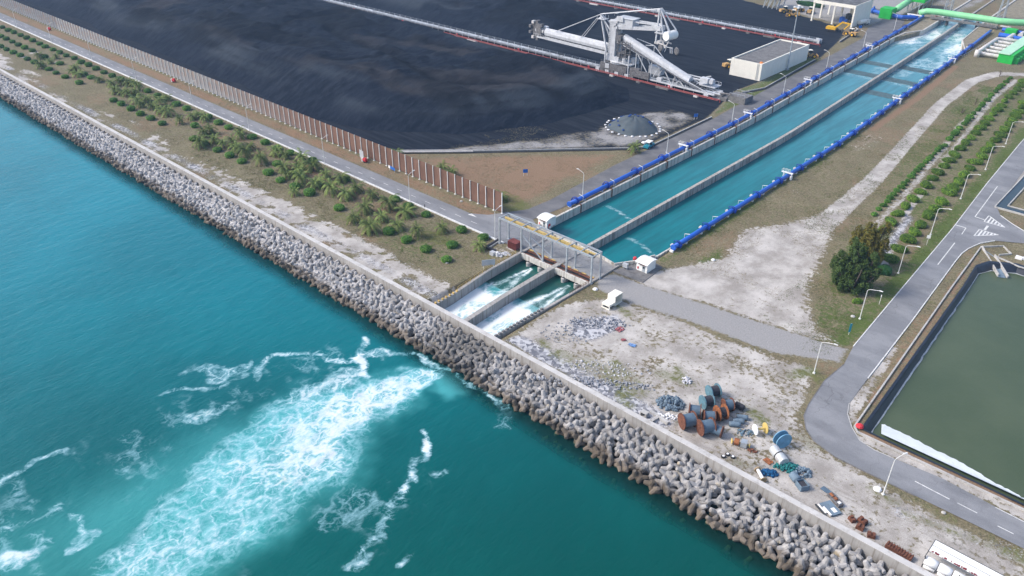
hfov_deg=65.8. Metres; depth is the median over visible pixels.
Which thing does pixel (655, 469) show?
tetrapod
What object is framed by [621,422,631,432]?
tetrapod
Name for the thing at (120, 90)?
coconut palm
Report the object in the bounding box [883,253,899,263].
broad shrub
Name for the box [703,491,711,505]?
tetrapod
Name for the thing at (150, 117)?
round bush
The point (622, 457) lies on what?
tetrapod
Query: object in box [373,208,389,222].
coconut palm
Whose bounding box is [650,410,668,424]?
concrete tee
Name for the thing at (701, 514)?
tetrapod
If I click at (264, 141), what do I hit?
round bush
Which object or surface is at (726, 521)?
tetrapod
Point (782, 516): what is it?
tetrapod
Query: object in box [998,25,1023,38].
valve station
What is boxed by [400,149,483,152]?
pipe run
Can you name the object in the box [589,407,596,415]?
tetrapod
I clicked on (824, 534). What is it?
tetrapod
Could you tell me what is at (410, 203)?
round bush
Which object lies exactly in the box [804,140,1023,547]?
pond road
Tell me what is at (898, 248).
broad shrub
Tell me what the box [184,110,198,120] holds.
coconut palm
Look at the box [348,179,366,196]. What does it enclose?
coconut palm
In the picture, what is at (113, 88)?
coconut palm
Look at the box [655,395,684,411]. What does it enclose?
tarp heap
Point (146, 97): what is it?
coconut palm
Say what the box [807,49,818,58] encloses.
wheel loader
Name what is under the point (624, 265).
control panel
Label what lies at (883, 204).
hedge shrub
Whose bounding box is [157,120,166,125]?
round bush
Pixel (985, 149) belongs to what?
broad shrub
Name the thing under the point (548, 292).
outfall water
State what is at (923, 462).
parapet
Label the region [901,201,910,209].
broad shrub
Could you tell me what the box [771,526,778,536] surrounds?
tetrapod
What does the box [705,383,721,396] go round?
cable reel
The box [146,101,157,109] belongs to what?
coconut palm
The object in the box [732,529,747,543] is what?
tetrapod
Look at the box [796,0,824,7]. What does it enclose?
hedge
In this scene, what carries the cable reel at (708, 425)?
on the ground at (702, 324)
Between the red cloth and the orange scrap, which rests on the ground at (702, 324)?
the orange scrap
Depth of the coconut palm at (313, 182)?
240.65 m
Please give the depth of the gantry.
200.56 m
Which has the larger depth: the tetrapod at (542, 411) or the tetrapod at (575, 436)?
the tetrapod at (542, 411)
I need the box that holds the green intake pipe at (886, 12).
[878,0,932,19]
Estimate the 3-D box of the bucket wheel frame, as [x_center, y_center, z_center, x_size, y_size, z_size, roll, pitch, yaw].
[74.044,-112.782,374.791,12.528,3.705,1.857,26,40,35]
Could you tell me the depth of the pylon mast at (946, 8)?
455.01 m
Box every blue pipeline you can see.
[567,15,923,212]
[669,30,991,252]
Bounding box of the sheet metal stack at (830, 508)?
[815,500,841,516]
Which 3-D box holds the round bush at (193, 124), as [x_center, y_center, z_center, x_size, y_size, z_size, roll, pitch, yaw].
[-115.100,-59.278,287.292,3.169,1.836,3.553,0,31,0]
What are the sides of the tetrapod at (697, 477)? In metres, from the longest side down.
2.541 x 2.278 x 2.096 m
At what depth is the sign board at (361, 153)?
260.19 m
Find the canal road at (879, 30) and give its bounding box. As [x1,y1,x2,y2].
[509,7,904,218]
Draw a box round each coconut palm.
[32,58,46,69]
[33,52,42,58]
[44,57,54,64]
[50,53,60,59]
[68,62,82,74]
[69,69,85,78]
[93,74,106,83]
[105,77,116,87]
[106,84,121,95]
[113,76,125,84]
[115,87,126,96]
[120,76,132,87]
[121,86,131,97]
[128,93,142,104]
[130,86,139,95]
[131,80,144,91]
[133,98,145,108]
[138,93,152,102]
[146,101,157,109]
[150,95,168,106]
[154,105,167,115]
[158,104,176,117]
[159,93,172,101]
[175,114,184,125]
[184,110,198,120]
[190,135,209,151]
[194,110,202,117]
[195,125,212,138]
[198,111,211,123]
[203,123,217,135]
[206,132,220,145]
[216,136,230,148]
[226,133,238,146]
[227,140,241,153]
[232,125,245,132]
[234,129,246,139]
[234,143,252,159]
[244,141,256,151]
[251,150,268,166]
[266,144,283,158]
[274,160,294,173]
[278,148,290,160]
[281,168,292,180]
[287,185,300,197]
[291,163,304,177]
[291,168,309,187]
[292,161,305,169]
[294,147,311,164]
[301,157,322,173]
[306,176,322,190]
[314,175,324,185]
[318,167,332,180]
[320,178,341,197]
[331,172,350,185]
[335,184,355,201]
[346,209,362,225]
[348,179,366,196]
[353,197,373,215]
[358,216,381,236]
[365,187,378,201]
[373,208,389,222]
[377,193,400,213]
[389,216,406,232]
[394,203,418,220]
[409,221,424,240]
[434,220,448,234]
[437,160,450,170]
[446,165,460,175]
[470,237,487,252]
[496,189,509,202]
[625,140,642,153]
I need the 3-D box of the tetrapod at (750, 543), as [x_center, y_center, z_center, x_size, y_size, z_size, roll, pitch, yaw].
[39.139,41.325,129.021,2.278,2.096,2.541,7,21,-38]
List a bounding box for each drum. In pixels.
[729,421,740,426]
[732,418,744,423]
[735,401,744,410]
[736,414,747,419]
[789,471,800,482]
[922,555,939,573]
[936,563,953,575]
[952,570,964,575]
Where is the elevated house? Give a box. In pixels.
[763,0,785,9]
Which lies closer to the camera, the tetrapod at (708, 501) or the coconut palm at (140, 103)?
the tetrapod at (708, 501)
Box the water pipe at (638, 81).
[353,8,719,102]
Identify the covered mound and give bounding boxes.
[607,115,657,135]
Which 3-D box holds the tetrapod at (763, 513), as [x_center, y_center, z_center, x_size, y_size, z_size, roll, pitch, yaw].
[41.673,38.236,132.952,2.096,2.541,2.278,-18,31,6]
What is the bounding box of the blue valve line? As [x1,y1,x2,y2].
[871,6,921,19]
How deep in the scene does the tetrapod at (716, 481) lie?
137.99 m
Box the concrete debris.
[1015,255,1023,259]
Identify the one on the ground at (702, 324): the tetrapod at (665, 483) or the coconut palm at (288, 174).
the coconut palm at (288, 174)
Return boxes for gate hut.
[537,212,556,227]
[635,255,656,272]
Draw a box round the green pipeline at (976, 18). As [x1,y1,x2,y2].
[919,8,1023,28]
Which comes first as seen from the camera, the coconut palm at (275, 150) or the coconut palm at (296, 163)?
the coconut palm at (296, 163)
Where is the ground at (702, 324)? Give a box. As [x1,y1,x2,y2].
[0,0,1023,575]
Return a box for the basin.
[994,175,1023,215]
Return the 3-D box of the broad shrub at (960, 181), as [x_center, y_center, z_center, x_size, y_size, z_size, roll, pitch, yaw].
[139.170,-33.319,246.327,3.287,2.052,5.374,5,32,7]
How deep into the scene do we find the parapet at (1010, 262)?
203.42 m
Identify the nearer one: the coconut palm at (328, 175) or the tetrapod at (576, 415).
the tetrapod at (576, 415)
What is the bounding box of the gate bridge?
[521,240,613,288]
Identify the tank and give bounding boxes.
[769,445,788,464]
[839,16,847,22]
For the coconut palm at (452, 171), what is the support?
on the ground at (702, 324)
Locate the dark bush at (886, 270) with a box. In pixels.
[878,264,891,275]
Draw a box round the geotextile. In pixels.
[881,424,1023,498]
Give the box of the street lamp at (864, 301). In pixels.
[858,289,882,318]
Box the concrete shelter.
[602,289,622,309]
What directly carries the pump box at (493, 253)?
on the ground at (702, 324)
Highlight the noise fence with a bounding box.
[0,0,502,213]
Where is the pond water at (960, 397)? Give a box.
[873,271,1023,505]
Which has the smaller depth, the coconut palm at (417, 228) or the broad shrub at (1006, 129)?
the coconut palm at (417, 228)
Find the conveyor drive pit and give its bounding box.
[719,89,752,104]
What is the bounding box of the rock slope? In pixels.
[0,98,887,575]
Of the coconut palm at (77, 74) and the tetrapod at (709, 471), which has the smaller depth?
the tetrapod at (709, 471)
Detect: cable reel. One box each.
[678,411,697,429]
[688,403,701,417]
[696,417,716,435]
[698,393,715,409]
[702,409,715,421]
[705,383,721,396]
[709,425,723,437]
[713,404,729,420]
[721,398,734,410]
[752,422,768,434]
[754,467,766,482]
[773,430,791,447]
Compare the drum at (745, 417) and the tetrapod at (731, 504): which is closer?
the tetrapod at (731, 504)
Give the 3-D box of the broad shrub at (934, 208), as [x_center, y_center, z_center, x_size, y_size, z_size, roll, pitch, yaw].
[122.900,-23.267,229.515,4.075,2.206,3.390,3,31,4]
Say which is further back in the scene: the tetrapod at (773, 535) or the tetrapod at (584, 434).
the tetrapod at (584, 434)
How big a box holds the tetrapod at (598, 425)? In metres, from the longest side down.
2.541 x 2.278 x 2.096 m
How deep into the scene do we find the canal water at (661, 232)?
267.73 m
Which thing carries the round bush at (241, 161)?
on the ground at (702, 324)
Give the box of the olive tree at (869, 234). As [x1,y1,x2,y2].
[848,221,892,266]
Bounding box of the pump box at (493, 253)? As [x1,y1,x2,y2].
[489,250,498,256]
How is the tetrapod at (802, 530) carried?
on the rock slope
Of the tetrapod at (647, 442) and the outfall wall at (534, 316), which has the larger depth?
the outfall wall at (534, 316)
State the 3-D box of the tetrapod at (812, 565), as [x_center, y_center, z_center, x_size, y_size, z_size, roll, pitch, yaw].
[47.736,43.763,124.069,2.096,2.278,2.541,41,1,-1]
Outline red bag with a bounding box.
[856,423,863,428]
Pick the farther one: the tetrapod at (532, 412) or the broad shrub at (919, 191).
the broad shrub at (919, 191)
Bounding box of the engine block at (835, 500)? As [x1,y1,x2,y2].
[827,492,843,507]
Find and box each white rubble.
[652,412,677,419]
[682,376,691,384]
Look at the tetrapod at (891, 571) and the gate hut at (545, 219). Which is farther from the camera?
the gate hut at (545, 219)
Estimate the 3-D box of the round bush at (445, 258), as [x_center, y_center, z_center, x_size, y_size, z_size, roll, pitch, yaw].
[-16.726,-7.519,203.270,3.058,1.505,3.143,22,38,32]
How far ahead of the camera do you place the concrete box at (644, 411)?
151.77 m
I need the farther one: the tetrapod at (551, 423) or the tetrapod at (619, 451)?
the tetrapod at (551, 423)
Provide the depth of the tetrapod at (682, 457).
143.18 m
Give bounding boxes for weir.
[843,69,877,77]
[859,60,892,67]
[861,89,899,99]
[881,77,917,85]
[898,66,932,74]
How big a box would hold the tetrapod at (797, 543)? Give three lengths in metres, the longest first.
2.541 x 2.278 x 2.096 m
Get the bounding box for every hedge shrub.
[879,203,887,206]
[886,195,893,199]
[893,188,900,192]
[897,184,904,188]
[907,174,914,178]
[934,147,940,151]
[945,136,953,140]
[951,131,958,135]
[983,97,991,101]
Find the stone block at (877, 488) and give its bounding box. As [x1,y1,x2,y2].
[873,486,881,491]
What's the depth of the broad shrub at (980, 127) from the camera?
287.04 m
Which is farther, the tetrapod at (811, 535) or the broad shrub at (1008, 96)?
the broad shrub at (1008, 96)
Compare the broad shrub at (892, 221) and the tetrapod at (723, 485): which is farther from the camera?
the broad shrub at (892, 221)
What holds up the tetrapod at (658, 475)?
in the sea
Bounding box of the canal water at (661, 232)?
[550,17,982,262]
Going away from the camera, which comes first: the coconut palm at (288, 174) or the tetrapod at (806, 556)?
the tetrapod at (806, 556)
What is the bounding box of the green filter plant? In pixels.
[962,36,1023,63]
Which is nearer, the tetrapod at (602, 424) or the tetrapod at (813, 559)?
the tetrapod at (813, 559)
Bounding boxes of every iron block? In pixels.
[847,515,856,522]
[855,522,864,531]
[856,515,867,525]
[867,530,875,539]
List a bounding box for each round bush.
[2,36,9,40]
[9,50,17,53]
[16,52,23,56]
[20,45,28,49]
[41,54,48,58]
[45,66,52,70]
[61,74,68,78]
[75,80,82,84]
[77,59,84,63]
[84,62,92,66]
[92,66,99,70]
[108,73,115,77]
[109,97,117,102]
[117,100,125,105]
[126,105,135,110]
[136,110,144,115]
[143,88,151,92]
[145,115,155,120]
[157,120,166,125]
[171,101,180,106]
[182,105,190,110]
[188,135,198,141]
[190,122,198,127]
[212,147,221,152]
[213,119,222,124]
[224,124,232,129]
[224,151,234,157]
[236,158,246,163]
[246,133,256,139]
[260,139,269,144]
[262,168,273,175]
[272,160,280,166]
[275,177,284,182]
[287,149,294,154]
[289,182,300,188]
[303,188,315,196]
[333,203,344,210]
[382,226,394,235]
[388,195,400,201]
[401,235,411,243]
[403,202,413,209]
[419,244,431,252]
[421,210,430,217]
[441,255,451,262]
[446,240,458,248]
[456,225,466,233]
[477,233,488,240]
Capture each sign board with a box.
[359,149,363,157]
[482,259,494,269]
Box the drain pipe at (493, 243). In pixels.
[486,239,498,251]
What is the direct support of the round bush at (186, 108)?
on the ground at (702, 324)
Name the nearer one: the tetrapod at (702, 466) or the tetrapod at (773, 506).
the tetrapod at (773, 506)
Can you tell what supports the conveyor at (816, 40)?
on the ground at (702, 324)
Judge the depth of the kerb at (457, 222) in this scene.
274.48 m
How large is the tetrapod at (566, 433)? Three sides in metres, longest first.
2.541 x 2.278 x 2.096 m
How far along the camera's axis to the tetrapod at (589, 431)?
150.00 m
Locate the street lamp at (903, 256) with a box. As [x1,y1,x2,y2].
[897,245,920,273]
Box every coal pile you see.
[23,0,629,133]
[336,0,603,39]
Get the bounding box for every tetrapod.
[512,400,519,411]
[518,402,529,413]
[522,395,529,402]
[525,392,535,398]
[528,396,537,406]
[529,408,534,420]
[530,402,539,410]
[533,410,542,421]
[535,394,543,402]
[535,399,545,408]
[536,408,547,414]
[539,413,548,423]
[540,404,550,413]
[541,390,548,401]
[543,399,550,405]
[546,418,557,429]
[549,414,558,424]
[550,407,554,416]
[551,397,561,405]
[554,389,564,398]
[554,427,563,435]
[555,405,563,414]
[557,417,566,427]
[558,404,569,410]
[561,400,571,407]
[561,410,567,418]
[561,427,571,438]
[563,416,572,422]
[563,422,571,429]
[564,395,573,405]
[567,408,573,415]
[568,428,576,438]
[569,419,578,429]
[572,411,583,419]
[572,433,583,444]
[573,393,580,401]
[573,399,581,408]
[573,408,582,412]
[575,425,583,433]
[575,435,585,447]
[580,431,587,437]
[581,404,588,414]
[582,398,588,404]
[582,411,590,420]
[582,423,591,433]
[582,427,593,437]
[583,434,593,443]
[583,441,593,453]
[585,401,595,410]
[585,418,595,426]
[587,416,598,423]
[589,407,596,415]
[591,446,600,458]
[592,427,598,436]
[593,423,602,434]
[593,434,602,442]
[593,439,603,450]
[595,406,602,413]
[597,413,605,419]
[597,419,604,427]
[597,452,607,464]
[599,409,610,418]
[601,419,610,427]
[601,424,612,431]
[601,443,606,451]
[605,441,613,448]
[605,446,613,456]
[605,453,614,466]
[606,437,615,446]
[608,414,618,421]
[608,430,618,439]
[611,420,619,429]
[612,427,621,434]
[613,417,624,426]
[613,444,620,457]
[613,459,621,472]
[614,453,624,462]
[615,442,626,450]
[616,433,625,443]
[617,449,629,456]
[620,425,627,432]
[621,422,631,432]
[621,455,632,464]
[621,460,630,473]
[622,434,634,444]
[627,441,635,450]
[627,454,635,463]
[628,426,640,435]
[628,428,635,438]
[628,469,637,480]
[629,463,641,470]
[630,450,641,461]
[631,434,641,442]
[633,446,641,452]
[633,453,645,461]
[635,439,644,449]
[635,456,642,465]
[636,470,648,483]
[637,463,647,473]
[640,430,648,441]
[641,440,650,446]
[642,450,651,456]
[642,462,649,474]
[643,434,654,445]
[643,461,654,472]
[643,479,654,490]
[644,444,652,455]
[645,456,653,461]
[648,470,655,479]
[649,442,658,452]
[649,482,662,494]
[652,466,659,472]
[653,450,660,458]
[653,458,663,466]
[653,466,661,477]
[654,440,662,451]
[654,477,666,490]
[659,443,671,453]
[659,447,667,459]
[659,468,672,476]
[660,464,673,470]
[662,459,667,465]
[663,480,673,493]
[664,485,675,496]
[665,451,677,460]
[666,473,678,482]
[668,448,678,461]
[668,457,678,468]
[669,480,680,489]
[671,493,682,506]
[674,487,684,496]
[675,466,684,473]
[676,452,687,461]
[676,484,685,493]
[677,461,688,465]
[678,472,690,479]
[679,475,689,485]
[679,498,690,510]
[680,492,690,502]
[683,488,694,498]
[684,466,694,476]
[686,482,696,492]
[686,501,696,514]
[687,462,696,473]
[689,458,695,464]
[689,472,701,485]
[690,479,701,487]
[691,469,701,478]
[693,463,706,470]
[694,488,705,496]
[695,492,706,501]
[695,508,707,521]
[696,501,707,513]
[697,481,707,493]
[699,498,710,511]
[701,471,713,480]
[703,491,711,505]
[705,467,713,474]
[705,487,717,497]
[705,515,718,529]
[708,475,720,485]
[709,507,723,514]
[709,508,720,521]
[710,471,722,481]
[710,485,720,493]
[711,495,722,507]
[713,519,725,532]
[718,481,727,493]
[719,513,729,525]
[720,488,729,497]
[721,501,733,512]
[723,512,734,524]
[724,477,731,489]
[724,500,734,510]
[725,524,734,539]
[726,488,739,495]
[727,509,740,519]
[728,481,741,491]
[728,491,741,501]
[729,517,739,531]
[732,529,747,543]
[733,526,746,535]
[734,500,747,506]
[734,505,748,516]
[737,487,748,495]
[738,493,750,502]
[739,516,752,525]
[740,508,752,516]
[740,518,751,532]
[742,536,755,550]
[744,532,756,539]
[746,491,759,501]
[746,499,755,512]
[750,500,758,507]
[750,520,759,530]
[751,515,763,524]
[752,524,762,537]
[752,541,765,555]
[754,509,766,518]
[754,524,768,533]
[755,500,768,512]
[759,531,771,543]
[759,536,764,542]
[762,518,771,529]
[762,518,776,530]
[762,540,775,549]
[762,546,777,560]
[765,502,778,512]
[766,508,778,521]
[768,537,780,549]
[769,531,779,544]
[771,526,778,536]
[773,512,785,524]
[775,549,790,559]
[776,519,789,532]
[776,554,786,569]
[777,509,788,523]
[777,542,790,556]
[779,532,791,544]
[782,558,794,572]
[783,528,791,542]
[785,513,799,525]
[786,521,796,532]
[789,528,799,541]
[789,542,801,553]
[790,548,804,561]
[790,553,798,564]
[793,535,806,540]
[793,540,807,547]
[793,566,805,575]
[794,558,808,574]
[795,519,806,529]
[797,524,807,535]
[797,553,809,566]
[800,543,815,550]
[802,548,814,555]
[805,530,814,542]
[806,524,819,536]
[806,570,813,575]
[808,539,816,551]
[808,554,817,563]
[808,567,819,575]
[809,562,825,575]
[814,536,828,546]
[815,546,828,562]
[817,557,830,568]
[820,532,828,544]
[820,545,831,557]
[821,565,835,575]
[824,541,838,555]
[827,536,842,549]
[830,554,840,561]
[832,559,847,572]
[835,547,848,556]
[835,567,851,575]
[840,556,851,570]
[842,544,850,558]
[848,548,863,561]
[848,555,862,567]
[850,562,863,573]
[856,568,862,575]
[862,556,872,565]
[863,560,875,575]
[865,571,881,575]
[870,560,885,574]
[882,568,894,575]
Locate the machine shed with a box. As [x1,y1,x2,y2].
[810,0,872,27]
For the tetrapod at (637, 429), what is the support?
on the rock slope
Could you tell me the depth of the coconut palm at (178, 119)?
288.89 m
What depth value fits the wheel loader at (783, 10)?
448.50 m
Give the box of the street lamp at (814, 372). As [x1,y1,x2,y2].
[813,342,837,373]
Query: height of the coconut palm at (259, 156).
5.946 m
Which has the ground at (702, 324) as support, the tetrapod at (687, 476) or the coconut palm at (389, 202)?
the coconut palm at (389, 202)
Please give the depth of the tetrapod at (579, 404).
156.05 m
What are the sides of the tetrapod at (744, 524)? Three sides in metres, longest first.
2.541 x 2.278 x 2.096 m
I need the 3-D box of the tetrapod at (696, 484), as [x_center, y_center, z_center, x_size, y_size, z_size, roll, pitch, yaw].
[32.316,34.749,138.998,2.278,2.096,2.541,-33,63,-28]
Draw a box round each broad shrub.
[852,298,862,303]
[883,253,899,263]
[885,216,896,226]
[889,243,909,253]
[890,209,904,216]
[899,233,916,243]
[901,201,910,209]
[907,194,920,202]
[908,226,921,235]
[914,187,927,194]
[914,219,926,228]
[920,180,932,188]
[922,209,934,219]
[926,175,939,180]
[928,204,942,212]
[931,168,944,175]
[935,196,949,205]
[938,162,950,168]
[941,157,955,162]
[941,187,957,196]
[946,182,958,191]
[948,150,960,158]
[953,177,964,185]
[954,144,966,150]
[958,170,969,177]
[961,138,969,145]
[964,164,975,170]
[966,158,983,164]
[967,134,975,140]
[970,130,980,135]
[973,124,986,129]
[976,152,987,159]
[979,146,994,152]
[980,119,990,125]
[983,115,994,120]
[985,141,995,147]
[989,111,996,115]
[989,137,1002,142]
[991,106,1003,111]
[993,131,1007,137]
[996,103,1006,107]
[999,126,1011,132]
[1004,94,1013,98]
[1004,120,1014,126]
[1007,117,1017,122]
[1009,90,1016,94]
[1009,112,1021,119]
[1012,109,1023,113]
[1013,86,1021,91]
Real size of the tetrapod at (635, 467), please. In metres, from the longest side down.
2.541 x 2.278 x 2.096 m
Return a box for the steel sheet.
[820,486,834,493]
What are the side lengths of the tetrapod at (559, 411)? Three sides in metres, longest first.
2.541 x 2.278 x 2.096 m
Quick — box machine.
[845,13,851,19]
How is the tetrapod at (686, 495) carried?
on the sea
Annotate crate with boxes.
[795,478,809,491]
[884,540,913,561]
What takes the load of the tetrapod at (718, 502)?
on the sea
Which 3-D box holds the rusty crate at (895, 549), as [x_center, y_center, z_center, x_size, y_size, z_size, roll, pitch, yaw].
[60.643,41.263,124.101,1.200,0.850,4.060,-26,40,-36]
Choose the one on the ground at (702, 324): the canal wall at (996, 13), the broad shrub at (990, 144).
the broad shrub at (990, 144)
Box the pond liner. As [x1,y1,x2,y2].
[862,261,1023,504]
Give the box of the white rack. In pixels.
[921,539,1003,575]
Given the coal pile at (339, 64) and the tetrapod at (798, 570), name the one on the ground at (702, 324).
the coal pile at (339, 64)
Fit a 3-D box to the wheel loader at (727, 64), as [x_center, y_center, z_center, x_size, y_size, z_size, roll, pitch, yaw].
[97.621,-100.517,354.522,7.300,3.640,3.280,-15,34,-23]
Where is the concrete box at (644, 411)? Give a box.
[640,409,648,417]
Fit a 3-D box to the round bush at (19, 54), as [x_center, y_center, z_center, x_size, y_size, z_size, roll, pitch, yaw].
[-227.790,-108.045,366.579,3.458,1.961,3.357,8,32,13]
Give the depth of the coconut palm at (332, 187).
235.99 m
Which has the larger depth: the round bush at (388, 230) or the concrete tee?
the round bush at (388, 230)
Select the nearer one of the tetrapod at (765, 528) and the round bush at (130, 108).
the tetrapod at (765, 528)
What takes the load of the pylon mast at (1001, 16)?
on the canal bank
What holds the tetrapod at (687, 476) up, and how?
on the rock slope
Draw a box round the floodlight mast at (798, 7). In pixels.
[785,5,803,69]
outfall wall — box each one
[436,234,554,308]
[464,248,588,324]
[497,265,620,338]
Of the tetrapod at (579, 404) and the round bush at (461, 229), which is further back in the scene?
the round bush at (461, 229)
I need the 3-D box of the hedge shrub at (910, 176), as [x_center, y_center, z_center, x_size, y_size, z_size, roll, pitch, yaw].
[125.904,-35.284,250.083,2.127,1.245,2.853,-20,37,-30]
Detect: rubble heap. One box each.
[495,252,511,256]
[531,375,654,390]
[540,322,593,342]
[565,359,650,376]
[569,315,629,329]
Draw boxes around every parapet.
[853,245,1023,510]
[997,256,1023,268]
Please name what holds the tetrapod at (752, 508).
on the rock slope
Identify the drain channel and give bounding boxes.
[402,147,628,153]
[628,116,712,151]
[742,59,816,92]
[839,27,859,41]
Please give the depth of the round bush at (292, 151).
264.40 m
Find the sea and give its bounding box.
[0,104,768,575]
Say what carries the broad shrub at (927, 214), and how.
on the ground at (702, 324)
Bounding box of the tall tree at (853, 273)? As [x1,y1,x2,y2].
[829,236,882,295]
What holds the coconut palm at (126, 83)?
on the ground at (702, 324)
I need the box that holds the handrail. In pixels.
[458,251,515,287]
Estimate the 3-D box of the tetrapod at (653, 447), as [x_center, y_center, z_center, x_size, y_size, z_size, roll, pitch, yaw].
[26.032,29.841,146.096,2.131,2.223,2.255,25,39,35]
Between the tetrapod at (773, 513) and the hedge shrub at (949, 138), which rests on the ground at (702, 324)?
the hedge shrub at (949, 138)
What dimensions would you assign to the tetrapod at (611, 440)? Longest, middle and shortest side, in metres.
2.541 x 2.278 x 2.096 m
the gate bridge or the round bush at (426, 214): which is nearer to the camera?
the gate bridge
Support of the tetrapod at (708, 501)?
in the sea
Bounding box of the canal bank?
[894,0,1023,49]
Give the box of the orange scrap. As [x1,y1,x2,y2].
[763,457,773,464]
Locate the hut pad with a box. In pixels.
[612,263,661,282]
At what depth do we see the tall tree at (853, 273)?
188.40 m
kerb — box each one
[0,19,504,243]
[803,364,914,495]
[847,403,892,457]
[853,139,1023,345]
[868,240,994,378]
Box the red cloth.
[615,326,623,331]
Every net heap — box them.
[737,428,753,436]
[761,468,778,477]
[773,462,799,473]
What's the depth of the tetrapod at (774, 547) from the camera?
128.06 m
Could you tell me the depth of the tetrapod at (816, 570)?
122.90 m
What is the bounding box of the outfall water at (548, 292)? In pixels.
[445,260,574,335]
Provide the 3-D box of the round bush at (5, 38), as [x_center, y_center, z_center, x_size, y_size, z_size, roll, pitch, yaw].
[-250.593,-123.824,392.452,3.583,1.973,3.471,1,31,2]
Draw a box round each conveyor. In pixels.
[324,0,723,98]
[587,0,821,44]
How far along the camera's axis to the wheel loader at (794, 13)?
440.78 m
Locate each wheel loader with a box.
[722,59,730,68]
[779,6,791,13]
[786,9,799,16]
[794,5,804,11]
[806,6,814,13]
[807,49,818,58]
[843,28,858,36]
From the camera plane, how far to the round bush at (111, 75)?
338.91 m
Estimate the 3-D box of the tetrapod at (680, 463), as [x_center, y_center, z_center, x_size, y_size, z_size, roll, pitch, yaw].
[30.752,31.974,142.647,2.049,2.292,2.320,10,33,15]
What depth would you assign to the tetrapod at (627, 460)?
143.76 m
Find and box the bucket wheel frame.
[658,44,678,54]
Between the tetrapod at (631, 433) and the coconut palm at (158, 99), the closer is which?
the tetrapod at (631, 433)
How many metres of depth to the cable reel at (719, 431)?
146.28 m
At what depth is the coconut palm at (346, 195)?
233.83 m
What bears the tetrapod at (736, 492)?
on the rock slope
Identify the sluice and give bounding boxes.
[981,246,1008,277]
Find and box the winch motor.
[731,438,750,447]
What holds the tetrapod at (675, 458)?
on the rock slope
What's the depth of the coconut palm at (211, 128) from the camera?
280.61 m
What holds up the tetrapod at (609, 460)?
in the sea
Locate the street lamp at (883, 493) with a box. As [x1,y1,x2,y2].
[881,452,907,494]
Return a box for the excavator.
[826,21,850,31]
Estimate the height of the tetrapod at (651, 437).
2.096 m
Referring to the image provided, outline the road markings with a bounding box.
[3,17,1023,533]
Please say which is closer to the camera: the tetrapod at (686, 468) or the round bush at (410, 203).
the tetrapod at (686, 468)
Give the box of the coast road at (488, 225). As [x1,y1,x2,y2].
[0,13,550,249]
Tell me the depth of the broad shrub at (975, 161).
259.40 m
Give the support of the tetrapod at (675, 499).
in the sea
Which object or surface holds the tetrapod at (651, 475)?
in the sea
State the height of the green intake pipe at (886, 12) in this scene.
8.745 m
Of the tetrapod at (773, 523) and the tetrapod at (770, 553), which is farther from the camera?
the tetrapod at (773, 523)
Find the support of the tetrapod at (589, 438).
in the sea
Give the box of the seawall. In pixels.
[0,68,935,575]
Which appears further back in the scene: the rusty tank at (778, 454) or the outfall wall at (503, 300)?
the outfall wall at (503, 300)
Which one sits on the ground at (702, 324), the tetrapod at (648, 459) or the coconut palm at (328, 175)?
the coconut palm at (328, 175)
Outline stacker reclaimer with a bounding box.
[529,8,731,97]
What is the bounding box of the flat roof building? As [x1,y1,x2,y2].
[729,39,809,80]
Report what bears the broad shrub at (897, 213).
on the ground at (702, 324)
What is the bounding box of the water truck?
[857,19,870,25]
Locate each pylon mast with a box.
[944,0,953,10]
[996,0,1009,17]
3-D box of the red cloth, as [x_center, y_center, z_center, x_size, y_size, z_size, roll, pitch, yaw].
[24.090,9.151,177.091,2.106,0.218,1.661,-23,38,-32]
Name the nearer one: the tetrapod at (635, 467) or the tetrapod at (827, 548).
the tetrapod at (827, 548)
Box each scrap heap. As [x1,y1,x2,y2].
[747,448,757,452]
[793,466,811,477]
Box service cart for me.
[643,139,654,148]
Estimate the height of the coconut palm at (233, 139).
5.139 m
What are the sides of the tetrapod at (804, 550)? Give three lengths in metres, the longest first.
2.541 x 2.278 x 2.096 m
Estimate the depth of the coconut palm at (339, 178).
244.63 m
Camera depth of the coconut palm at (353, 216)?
220.59 m
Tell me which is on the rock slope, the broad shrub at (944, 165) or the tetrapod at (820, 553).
the tetrapod at (820, 553)
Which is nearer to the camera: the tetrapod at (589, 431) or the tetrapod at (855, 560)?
the tetrapod at (855, 560)
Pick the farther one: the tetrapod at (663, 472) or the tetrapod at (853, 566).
the tetrapod at (663, 472)
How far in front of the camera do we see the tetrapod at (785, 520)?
131.53 m
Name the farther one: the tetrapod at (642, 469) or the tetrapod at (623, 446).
the tetrapod at (623, 446)
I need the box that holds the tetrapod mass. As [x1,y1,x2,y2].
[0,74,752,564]
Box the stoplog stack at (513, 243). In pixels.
[508,238,519,250]
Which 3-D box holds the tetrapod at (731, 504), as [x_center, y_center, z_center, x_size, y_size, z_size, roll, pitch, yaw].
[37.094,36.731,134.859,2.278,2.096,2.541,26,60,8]
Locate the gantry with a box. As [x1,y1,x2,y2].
[498,213,601,284]
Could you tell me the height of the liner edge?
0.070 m
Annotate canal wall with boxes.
[537,224,654,265]
[547,21,938,228]
[587,24,958,250]
[654,27,977,258]
[938,0,970,23]
[958,0,993,26]
[978,0,1015,26]
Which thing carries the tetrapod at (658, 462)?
on the tetrapod at (655, 469)
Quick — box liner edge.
[871,270,1022,432]
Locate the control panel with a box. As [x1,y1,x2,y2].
[620,262,628,267]

